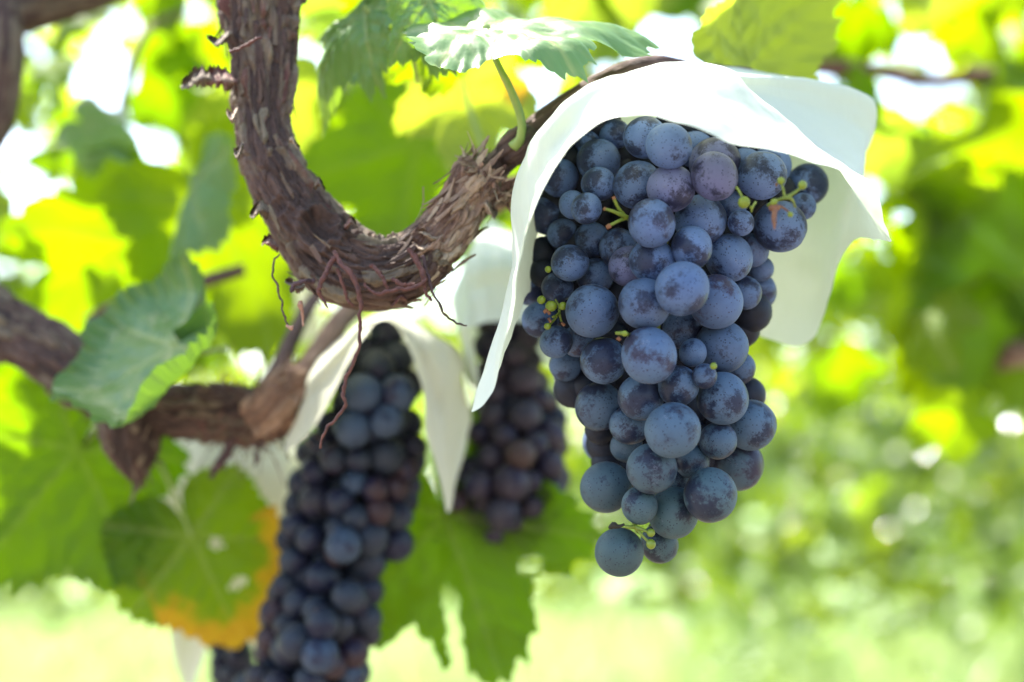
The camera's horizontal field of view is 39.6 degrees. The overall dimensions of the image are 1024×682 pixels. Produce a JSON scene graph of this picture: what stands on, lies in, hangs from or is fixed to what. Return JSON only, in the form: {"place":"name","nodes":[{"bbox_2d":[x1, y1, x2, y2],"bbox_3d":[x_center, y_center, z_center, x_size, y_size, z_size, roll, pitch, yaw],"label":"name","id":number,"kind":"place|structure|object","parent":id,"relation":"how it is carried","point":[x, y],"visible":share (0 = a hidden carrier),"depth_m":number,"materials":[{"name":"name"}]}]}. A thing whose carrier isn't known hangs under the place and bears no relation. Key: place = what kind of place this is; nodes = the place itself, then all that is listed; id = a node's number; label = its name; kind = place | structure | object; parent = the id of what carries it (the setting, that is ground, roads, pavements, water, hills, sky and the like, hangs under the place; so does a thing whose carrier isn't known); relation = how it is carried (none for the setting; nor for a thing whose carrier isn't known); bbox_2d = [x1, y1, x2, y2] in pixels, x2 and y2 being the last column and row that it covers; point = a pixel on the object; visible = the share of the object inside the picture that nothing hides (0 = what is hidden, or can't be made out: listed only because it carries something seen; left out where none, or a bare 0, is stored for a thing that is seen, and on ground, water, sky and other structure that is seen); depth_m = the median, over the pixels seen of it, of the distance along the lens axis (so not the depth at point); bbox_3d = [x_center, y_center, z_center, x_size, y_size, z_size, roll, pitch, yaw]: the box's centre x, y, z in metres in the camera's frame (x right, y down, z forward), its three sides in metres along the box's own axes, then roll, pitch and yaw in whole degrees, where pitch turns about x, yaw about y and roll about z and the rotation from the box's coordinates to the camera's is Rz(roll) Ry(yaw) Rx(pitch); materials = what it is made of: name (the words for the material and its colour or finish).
{"place":"outdoors","nodes":[
{"label":"outdoors","id":0,"kind":"place"},
{"bbox_2d":[229,278,322,346],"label":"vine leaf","id":1,"kind":"object","parent":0,"point":[314,326],"visible":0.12,"depth_m":1.36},
{"bbox_2d":[180,0,752,448],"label":"grapevine","id":2,"kind":"object","parent":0,"point":[324,244],"visible":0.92,"depth_m":0.72,"materials":[{"name":"brown plant"}]},
{"bbox_2d":[317,0,419,138],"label":"vine leaf","id":3,"kind":"object","parent":2,"relation":"attached to","point":[355,41],"visible":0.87,"depth_m":0.78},
{"bbox_2d":[339,0,463,99],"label":"vine leaf","id":4,"kind":"object","parent":2,"relation":"attached to","point":[431,85],"visible":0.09,"depth_m":0.82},
{"bbox_2d":[385,0,485,80],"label":"vine leaf","id":5,"kind":"object","parent":2,"relation":"hanging from","point":[404,14],"visible":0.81,"depth_m":0.73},
{"bbox_2d":[450,321,570,542],"bbox_3d":[-0.003,0.056,0.959,0.086,0.173,0.067,0,-6,0],"label":"grape bunch","id":6,"kind":"object","parent":2,"relation":"hanging from","point":[522,399],"visible":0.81,"depth_m":0.95,"materials":[{"name":"food"}]},
{"bbox_2d":[451,218,549,392],"bbox_3d":[-0.004,-0.021,0.972,0.075,0.131,0.122,0,-6,0],"label":"paper cover","id":7,"kind":"object","parent":6,"relation":"on","point":[479,292],"visible":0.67,"depth_m":0.92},
{"bbox_2d":[401,8,662,150],"bbox_3d":[0.010,-0.137,0.709,0.133,0.086,0.115,0,-6,0],"label":"vine leaf","id":8,"kind":"object","parent":2,"relation":"attached to","point":[465,41],"visible":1,"depth_m":0.68,"materials":[{"name":"plant"}]},
{"bbox_2d":[522,61,828,576],"bbox_3d":[0.073,-0.017,0.693,0.156,0.261,0.146,-2,-6,18],"label":"grape bunch","id":9,"kind":"object","parent":2,"relation":"hanging from","point":[647,311],"visible":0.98,"depth_m":0.67,"materials":[{"name":"food"}]},
{"bbox_2d":[474,62,892,409],"bbox_3d":[0.093,-0.059,0.691,0.176,0.190,0.221,-2,-6,22],"label":"paper cover","id":10,"kind":"object","parent":9,"relation":"on","point":[828,127],"visible":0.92,"depth_m":0.66,"materials":[{"name":"paper"}]},
{"bbox_2d":[690,0,844,77],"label":"vine leaf","id":11,"kind":"object","parent":2,"relation":"attached to","point":[788,37],"visible":0.4,"depth_m":0.82,"materials":[{"name":"plant"}]},
{"bbox_2d":[0,0,1006,492],"label":"sky","id":12,"kind":"structure","parent":0,"point":[104,81],"materials":[{"name":"white"}]},
{"bbox_2d":[1,493,1017,681],"bbox_3d":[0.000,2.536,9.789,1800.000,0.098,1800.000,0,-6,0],"label":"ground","id":13,"kind":"structure","parent":0,"point":[608,583],"depth_m":19.23,"materials":[{"name":"plant"}]},
{"bbox_2d":[0,578,1023,681],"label":"grass","id":14,"kind":"structure","parent":13,"relation":"on","point":[151,658],"depth_m":11.62,"materials":[{"name":"plant"}]},
{"bbox_2d":[0,0,1023,429],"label":"pergola foliage","id":15,"kind":"object","parent":13,"relation":"on","point":[874,310],"visible":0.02,"depth_m":3.53,"materials":[{"name":"green plant"}]},
{"bbox_2d":[31,172,70,189],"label":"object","id":16,"kind":"object","parent":15,"relation":"attached to","point":[58,183],"visible":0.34,"depth_m":2.83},
{"bbox_2d":[202,350,227,372],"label":"vine leaf","id":17,"kind":"object","parent":15,"relation":"attached to","point":[210,361],"visible":0.09,"depth_m":2.09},
{"bbox_2d":[299,29,314,44],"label":"vine leaf","id":18,"kind":"object","parent":15,"relation":"attached to","point":[309,39],"visible":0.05,"depth_m":2.67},
{"bbox_2d":[43,311,1023,638],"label":"vine row foliage","id":19,"kind":"object","parent":15,"relation":"attached to","point":[997,475],"visible":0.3,"depth_m":5.61,"materials":[{"name":"plant"}]},
{"bbox_2d":[0,0,1023,380],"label":"foliage","id":20,"kind":"object","parent":19,"relation":"attached to","point":[30,120],"visible":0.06,"depth_m":2.95,"materials":[{"name":"green plant"}]},
{"bbox_2d":[0,268,31,296],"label":"vine leaf","id":21,"kind":"object","parent":20,"relation":"attached to","point":[15,281],"visible":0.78,"depth_m":2.56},
{"bbox_2d":[575,444,590,471],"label":"vine leaf","id":22,"kind":"object","parent":20,"relation":"attached to","point":[585,462],"visible":0.38,"depth_m":3.50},
{"bbox_2d":[784,404,806,434],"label":"vine leaf","id":23,"kind":"object","parent":20,"relation":"attached to","point":[797,419],"visible":0.99,"depth_m":4.39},
{"bbox_2d":[804,420,822,440],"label":"vine leaf","id":24,"kind":"object","parent":20,"relation":"attached to","point":[812,431],"visible":0.91,"depth_m":4.09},
{"bbox_2d":[823,417,840,440],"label":"vine leaf","id":25,"kind":"object","parent":20,"relation":"attached to","point":[835,422],"visible":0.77,"depth_m":4.04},
{"bbox_2d":[848,240,897,300],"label":"vine leaf","id":26,"kind":"object","parent":20,"relation":"attached to","point":[882,281],"visible":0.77,"depth_m":2.22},
{"bbox_2d":[858,470,895,501],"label":"vine leaf","id":27,"kind":"object","parent":20,"relation":"attached to","point":[875,481],"visible":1,"depth_m":3.57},
{"bbox_2d":[1002,426,1015,441],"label":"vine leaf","id":28,"kind":"object","parent":20,"relation":"attached to","point":[1008,434],"visible":0.11,"depth_m":2.10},
{"bbox_2d":[689,521,706,539],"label":"vine leaf","id":29,"kind":"object","parent":19,"relation":"attached to","point":[698,530],"visible":0.48,"depth_m":4.87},
{"bbox_2d":[798,474,818,491],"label":"vine leaf","id":30,"kind":"object","parent":19,"relation":"attached to","point":[808,483],"visible":1,"depth_m":4.51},
{"bbox_2d":[898,482,924,497],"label":"vine leaf","id":31,"kind":"object","parent":19,"relation":"attached to","point":[910,490],"visible":1,"depth_m":4.41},
{"bbox_2d":[826,253,864,309],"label":"vine leaf","id":32,"kind":"object","parent":15,"relation":"attached to","point":[836,303],"visible":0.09,"depth_m":2.25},
{"bbox_2d":[0,367,1023,621],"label":"shrub foliage","id":33,"kind":"object","parent":13,"relation":"on","point":[710,541],"visible":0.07,"depth_m":17.02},
{"bbox_2d":[88,410,1023,569],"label":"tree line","id":34,"kind":"object","parent":13,"relation":"on","point":[863,540],"visible":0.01,"depth_m":27.71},
{"bbox_2d":[655,540,1023,681],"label":"shrub foliage","id":35,"kind":"object","parent":13,"relation":"on","point":[745,628],"visible":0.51,"depth_m":10.77,"materials":[{"name":"plant"}]},
{"bbox_2d":[783,522,821,555],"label":"vine leaf","id":36,"kind":"object","parent":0,"point":[798,540],"visible":1,"depth_m":2.61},
{"bbox_2d":[846,490,883,520],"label":"vine leaf","id":37,"kind":"object","parent":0,"point":[871,505],"visible":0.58,"depth_m":3.72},
{"bbox_2d":[882,57,1023,393],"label":"vine leaf","id":38,"kind":"object","parent":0,"point":[966,248],"visible":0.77,"depth_m":1.37,"materials":[{"name":"plant"}]},
{"bbox_2d":[816,59,995,87],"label":"vine branch","id":39,"kind":"object","parent":38,"relation":"attached to","point":[882,71],"visible":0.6,"depth_m":1.38,"materials":[{"name":"brown plant"}]},
{"bbox_2d":[823,46,839,60],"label":"vine leaf","id":40,"kind":"object","parent":39,"relation":"attached to","point":[835,55],"visible":0.04,"depth_m":1.38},
{"bbox_2d":[879,153,1007,227],"bbox_3d":[0.393,-0.129,1.300,0.128,0.066,0.140,0,-6,0],"label":"vine leaf","id":41,"kind":"object","parent":38,"relation":"attached to","point":[953,188],"visible":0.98,"depth_m":1.32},
{"bbox_2d":[884,166,1023,415],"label":"vine leaf","id":42,"kind":"object","parent":38,"relation":"attached to","point":[1006,215],"visible":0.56,"depth_m":1.38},
{"bbox_2d":[994,338,1023,370],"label":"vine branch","id":43,"kind":"object","parent":38,"relation":"attached to","point":[1011,354],"visible":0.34,"depth_m":1.39,"materials":[{"name":"brown wood"}]},
{"bbox_2d":[905,381,1003,463],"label":"vine leaf","id":44,"kind":"object","parent":43,"relation":"attached to","point":[963,429],"visible":0.81,"depth_m":1.45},
{"bbox_2d":[951,511,973,535],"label":"vine leaf","id":45,"kind":"object","parent":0,"point":[962,519],"visible":1,"depth_m":4.11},
{"bbox_2d":[946,498,999,525],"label":"vine leaf","id":46,"kind":"object","parent":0,"point":[990,515],"visible":1,"depth_m":2.73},
{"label":"overhead foliage","id":47,"kind":"object","parent":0,"visible":0},
{"bbox_2d":[0,185,14,221],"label":"vine leaf","id":48,"kind":"object","parent":47,"relation":"attached to","point":[7,204],"visible":0.81,"depth_m":1.31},
{"bbox_2d":[17,280,33,301],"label":"vine leaf","id":49,"kind":"object","parent":47,"relation":"attached to","point":[23,295],"visible":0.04,"depth_m":1.48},
{"bbox_2d":[22,61,41,101],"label":"vine leaf","id":50,"kind":"object","parent":47,"relation":"attached to","point":[36,90],"visible":0.3,"depth_m":1.77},
{"bbox_2d":[22,54,82,92],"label":"vine leaf","id":51,"kind":"object","parent":47,"relation":"attached to","point":[64,76],"visible":0.73,"depth_m":1.54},
{"bbox_2d":[36,68,68,141],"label":"vine leaf","id":52,"kind":"object","parent":47,"relation":"attached to","point":[57,96],"visible":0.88,"depth_m":1.37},
{"bbox_2d":[9,0,124,34],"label":"vine branch","id":53,"kind":"object","parent":47,"relation":"attached to","point":[37,15],"visible":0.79,"depth_m":1.02,"materials":[{"name":"brown plant"}]},
{"bbox_2d":[0,284,363,504],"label":"grapevine","id":54,"kind":"object","parent":53,"relation":"hanging from","point":[43,349],"visible":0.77,"depth_m":0.87,"materials":[{"name":"brown plant"}]},
{"bbox_2d":[0,0,25,150],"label":"vine branch","id":55,"kind":"object","parent":54,"relation":"attached to","point":[12,55],"visible":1,"depth_m":0.96,"materials":[{"name":"brown plant"}]},
{"bbox_2d":[59,566,88,582],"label":"vine leaf","id":56,"kind":"object","parent":54,"relation":"attached to","point":[66,575],"depth_m":1.17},
{"bbox_2d":[0,363,192,597],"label":"vine leaf","id":57,"kind":"object","parent":54,"relation":"hanging from","point":[64,492],"visible":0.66,"depth_m":0.96,"materials":[{"name":"plant"}]},
{"bbox_2d":[50,252,227,427],"bbox_3d":[-0.219,-0.002,0.841,0.103,0.111,0.121,0,-6,0],"label":"vine leaf","id":58,"kind":"object","parent":54,"relation":"attached to","point":[145,346],"visible":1,"depth_m":0.85,"materials":[{"name":"plant"}]},
{"bbox_2d":[84,264,245,321],"bbox_3d":[-0.262,-0.036,1.061,0.129,0.042,0.025,-1,-6,10],"label":"vine branch","id":59,"kind":"object","parent":54,"relation":"attached to","point":[216,277],"visible":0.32,"depth_m":1.05,"materials":[{"name":"brown wood"}]},
{"bbox_2d":[98,462,280,649],"bbox_3d":[-0.213,0.144,0.975,0.136,0.137,0.027,1,-6,-12],"label":"vine leaf","id":60,"kind":"object","parent":54,"relation":"hanging from","point":[173,570],"visible":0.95,"depth_m":0.97,"materials":[{"name":"plant"}]},
{"bbox_2d":[170,131,237,259],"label":"vine leaf","id":61,"kind":"object","parent":54,"relation":"hanging from","point":[204,220],"visible":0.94,"depth_m":1.00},
{"bbox_2d":[159,439,300,681],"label":"paper cover","id":62,"kind":"object","parent":54,"relation":"hanging from","point":[189,654],"visible":0.11,"depth_m":1.04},
{"bbox_2d":[208,641,256,681],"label":"grape bunch","id":63,"kind":"object","parent":62,"relation":"hanging from","point":[226,664],"visible":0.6,"depth_m":1.05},
{"bbox_2d":[286,310,471,511],"bbox_3d":[-0.081,0.042,0.905,0.109,0.133,0.136,0,-6,0],"label":"paper cover","id":64,"kind":"object","parent":54,"relation":"attached to","point":[438,366],"visible":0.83,"depth_m":0.88,"materials":[{"name":"paper"}]},
{"bbox_2d":[234,311,426,681],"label":"grape bunch","id":65,"kind":"object","parent":64,"relation":"hanging from","point":[344,535],"visible":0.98,"depth_m":0.88,"materials":[{"name":"food"}]},
{"bbox_2d":[370,403,602,681],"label":"vine leaf","id":66,"kind":"object","parent":54,"relation":"hanging from","point":[478,571],"visible":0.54,"depth_m":0.95,"materials":[{"name":"plant"}]},
{"bbox_2d":[51,9,111,69],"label":"vine leaf","id":67,"kind":"object","parent":47,"relation":"attached to","point":[65,33],"visible":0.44,"depth_m":1.46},
{"bbox_2d":[0,142,214,382],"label":"vine leaf","id":68,"kind":"object","parent":47,"relation":"attached to","point":[72,244],"visible":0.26,"depth_m":1.19,"materials":[{"name":"plant"}]},
{"bbox_2d":[53,95,142,178],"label":"vine leaf","id":69,"kind":"object","parent":68,"relation":"attached to","point":[100,125],"visible":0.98,"depth_m":1.15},
{"bbox_2d":[213,330,228,355],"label":"vine leaf","id":70,"kind":"object","parent":68,"relation":"attached to","point":[220,340],"visible":0.02,"depth_m":1.26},
{"bbox_2d":[117,9,185,114],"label":"vine branch","id":71,"kind":"object","parent":47,"relation":"attached to","point":[147,30],"visible":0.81,"depth_m":1.32,"materials":[{"name":"green plant"}]},
{"bbox_2d":[25,109,82,186],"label":"vine leaf","id":72,"kind":"object","parent":71,"relation":"attached to","point":[55,163],"visible":0.56,"depth_m":1.32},
{"bbox_2d":[136,0,188,36],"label":"vine leaf","id":73,"kind":"object","parent":47,"relation":"attached to","point":[148,11],"visible":0.79,"depth_m":1.42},
{"bbox_2d":[127,50,199,136],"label":"vine leaf","id":74,"kind":"object","parent":47,"relation":"attached to","point":[159,101],"visible":0.97,"depth_m":1.38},
{"bbox_2d":[138,23,214,86],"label":"vine leaf","id":75,"kind":"object","parent":47,"relation":"attached to","point":[188,38],"visible":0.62,"depth_m":1.58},
{"bbox_2d":[182,151,194,176],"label":"vine leaf","id":76,"kind":"object","parent":47,"relation":"attached to","point":[187,169],"visible":0.17,"depth_m":1.53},
{"bbox_2d":[96,115,296,366],"bbox_3d":[-0.230,-0.073,1.107,0.186,0.190,0.067,-3,-7,23],"label":"vine leaf","id":77,"kind":"object","parent":47,"relation":"attached to","point":[141,200],"visible":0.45,"depth_m":1.12,"materials":[{"name":"plant"}]},
{"bbox_2d":[302,80,512,237],"bbox_3d":[-0.085,-0.126,1.091,0.171,0.154,0.039,0,-6,0],"label":"vine leaf","id":78,"kind":"object","parent":77,"relation":"attached to","point":[370,166],"visible":0.44,"depth_m":1.10,"materials":[{"name":"plant"}]},
{"bbox_2d":[169,20,227,85],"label":"vine leaf","id":79,"kind":"object","parent":47,"relation":"attached to","point":[210,53],"visible":0.45,"depth_m":1.60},
{"bbox_2d":[184,85,229,133],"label":"vine leaf","id":80,"kind":"object","parent":47,"relation":"attached to","point":[214,101],"visible":0.43,"depth_m":1.54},
{"bbox_2d":[191,117,222,171],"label":"vine leaf","id":81,"kind":"object","parent":47,"relation":"attached to","point":[195,125],"visible":0.05,"depth_m":1.41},
{"bbox_2d":[198,0,217,18],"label":"vine leaf","id":82,"kind":"object","parent":47,"relation":"attached to","point":[208,5],"visible":0.53,"depth_m":2.00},
{"bbox_2d":[299,18,318,37],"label":"vine leaf","id":83,"kind":"object","parent":47,"relation":"attached to","point":[306,25],"visible":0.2,"depth_m":1.62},
{"bbox_2d":[291,53,337,151],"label":"vine leaf","id":84,"kind":"object","parent":47,"relation":"attached to","point":[305,124],"visible":0.24,"depth_m":1.42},
{"bbox_2d":[300,0,346,27],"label":"vine leaf","id":85,"kind":"object","parent":47,"relation":"attached to","point":[320,13],"visible":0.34,"depth_m":1.37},
{"bbox_2d":[311,20,337,51],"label":"vine leaf","id":86,"kind":"object","parent":47,"relation":"attached to","point":[317,31],"visible":0.08,"depth_m":1.75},
{"bbox_2d":[314,80,410,129],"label":"vine leaf","id":87,"kind":"object","parent":47,"relation":"attached to","point":[340,111],"visible":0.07,"depth_m":1.37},
{"bbox_2d":[392,55,539,172],"bbox_3d":[-0.029,-0.152,0.945,0.101,0.099,0.032,0,-6,0],"label":"vine leaf","id":88,"kind":"object","parent":47,"relation":"attached to","point":[475,103],"visible":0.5,"depth_m":0.95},
{"bbox_2d":[499,5,548,74],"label":"vine leaf","id":89,"kind":"object","parent":47,"relation":"attached to","point":[528,65],"visible":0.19,"depth_m":1.49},
{"bbox_2d":[541,0,625,68],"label":"vine leaf","id":90,"kind":"object","parent":47,"relation":"attached to","point":[579,10],"visible":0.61,"depth_m":1.32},
{"bbox_2d":[593,0,678,30],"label":"vine leaf","id":91,"kind":"object","parent":47,"relation":"attached to","point":[632,13],"visible":0.89,"depth_m":1.31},
{"bbox_2d":[661,0,708,20],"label":"vine leaf","id":92,"kind":"object","parent":47,"relation":"attached to","point":[685,8],"visible":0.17,"depth_m":1.35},
{"bbox_2d":[688,0,724,29],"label":"vine leaf","id":93,"kind":"object","parent":47,"relation":"attached to","point":[698,14],"visible":0.16,"depth_m":1.24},
{"bbox_2d":[807,338,885,426],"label":"vine leaf","id":94,"kind":"object","parent":47,"relation":"attached to","point":[840,380],"visible":1,"depth_m":1.95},
{"bbox_2d":[829,258,868,313],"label":"vine leaf","id":95,"kind":"object","parent":47,"relation":"attached to","point":[849,283],"visible":0.48,"depth_m":1.85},
{"bbox_2d":[833,0,901,82],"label":"vine leaf","id":96,"kind":"object","parent":47,"relation":"attached to","point":[868,30],"visible":0.67,"depth_m":1.38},
{"bbox_2d":[862,105,909,177],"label":"vine leaf","id":97,"kind":"object","parent":47,"relation":"attached to","point":[887,109],"visible":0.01,"depth_m":1.55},
{"bbox_2d":[844,61,933,135],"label":"vine leaf","id":98,"kind":"object","parent":47,"relation":"attached to","point":[858,77],"visible":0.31,"depth_m":1.35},
{"bbox_2d":[861,109,926,186],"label":"vine leaf","id":99,"kind":"object","parent":47,"relation":"attached to","point":[886,160],"visible":0.38,"depth_m":1.43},
{"bbox_2d":[914,0,939,12],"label":"vine leaf","id":100,"kind":"object","parent":47,"relation":"attached to","point":[927,5],"visible":1,"depth_m":1.24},
{"bbox_2d":[894,0,970,40],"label":"vine leaf","id":101,"kind":"object","parent":47,"relation":"attached to","point":[915,19],"visible":0.73,"depth_m":1.69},
{"bbox_2d":[904,287,985,375],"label":"vine leaf","id":102,"kind":"object","parent":47,"relation":"attached to","point":[939,328],"visible":1,"depth_m":1.29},
{"bbox_2d":[926,3,1006,69],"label":"vine leaf","id":103,"kind":"object","parent":47,"relation":"attached to","point":[960,35],"visible":1,"depth_m":1.39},
{"bbox_2d":[969,115,982,138],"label":"vine leaf","id":104,"kind":"object","parent":47,"relation":"attached to","point":[975,129],"visible":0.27,"depth_m":1.58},
{"bbox_2d":[960,59,1003,103],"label":"vine leaf","id":105,"kind":"object","parent":47,"relation":"attached to","point":[981,89],"visible":0.12,"depth_m":1.98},
{"bbox_2d":[954,269,1023,322],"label":"vine leaf","id":106,"kind":"object","parent":47,"relation":"attached to","point":[1010,289],"visible":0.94,"depth_m":1.37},
{"bbox_2d":[969,0,1023,13],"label":"vine leaf","id":107,"kind":"object","parent":47,"relation":"attached to","point":[1002,6],"visible":0.53,"depth_m":2.09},
{"bbox_2d":[975,25,1023,68],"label":"vine leaf","id":108,"kind":"object","parent":47,"relation":"attached to","point":[1009,33],"visible":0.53,"depth_m":1.75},
{"bbox_2d":[993,17,1023,68],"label":"vine leaf","id":109,"kind":"object","parent":47,"relation":"attached to","point":[1017,52],"visible":0.17,"depth_m":1.83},
{"bbox_2d":[1001,58,1023,91],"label":"vine leaf","id":110,"kind":"object","parent":47,"relation":"attached to","point":[1013,74],"visible":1,"depth_m":1.35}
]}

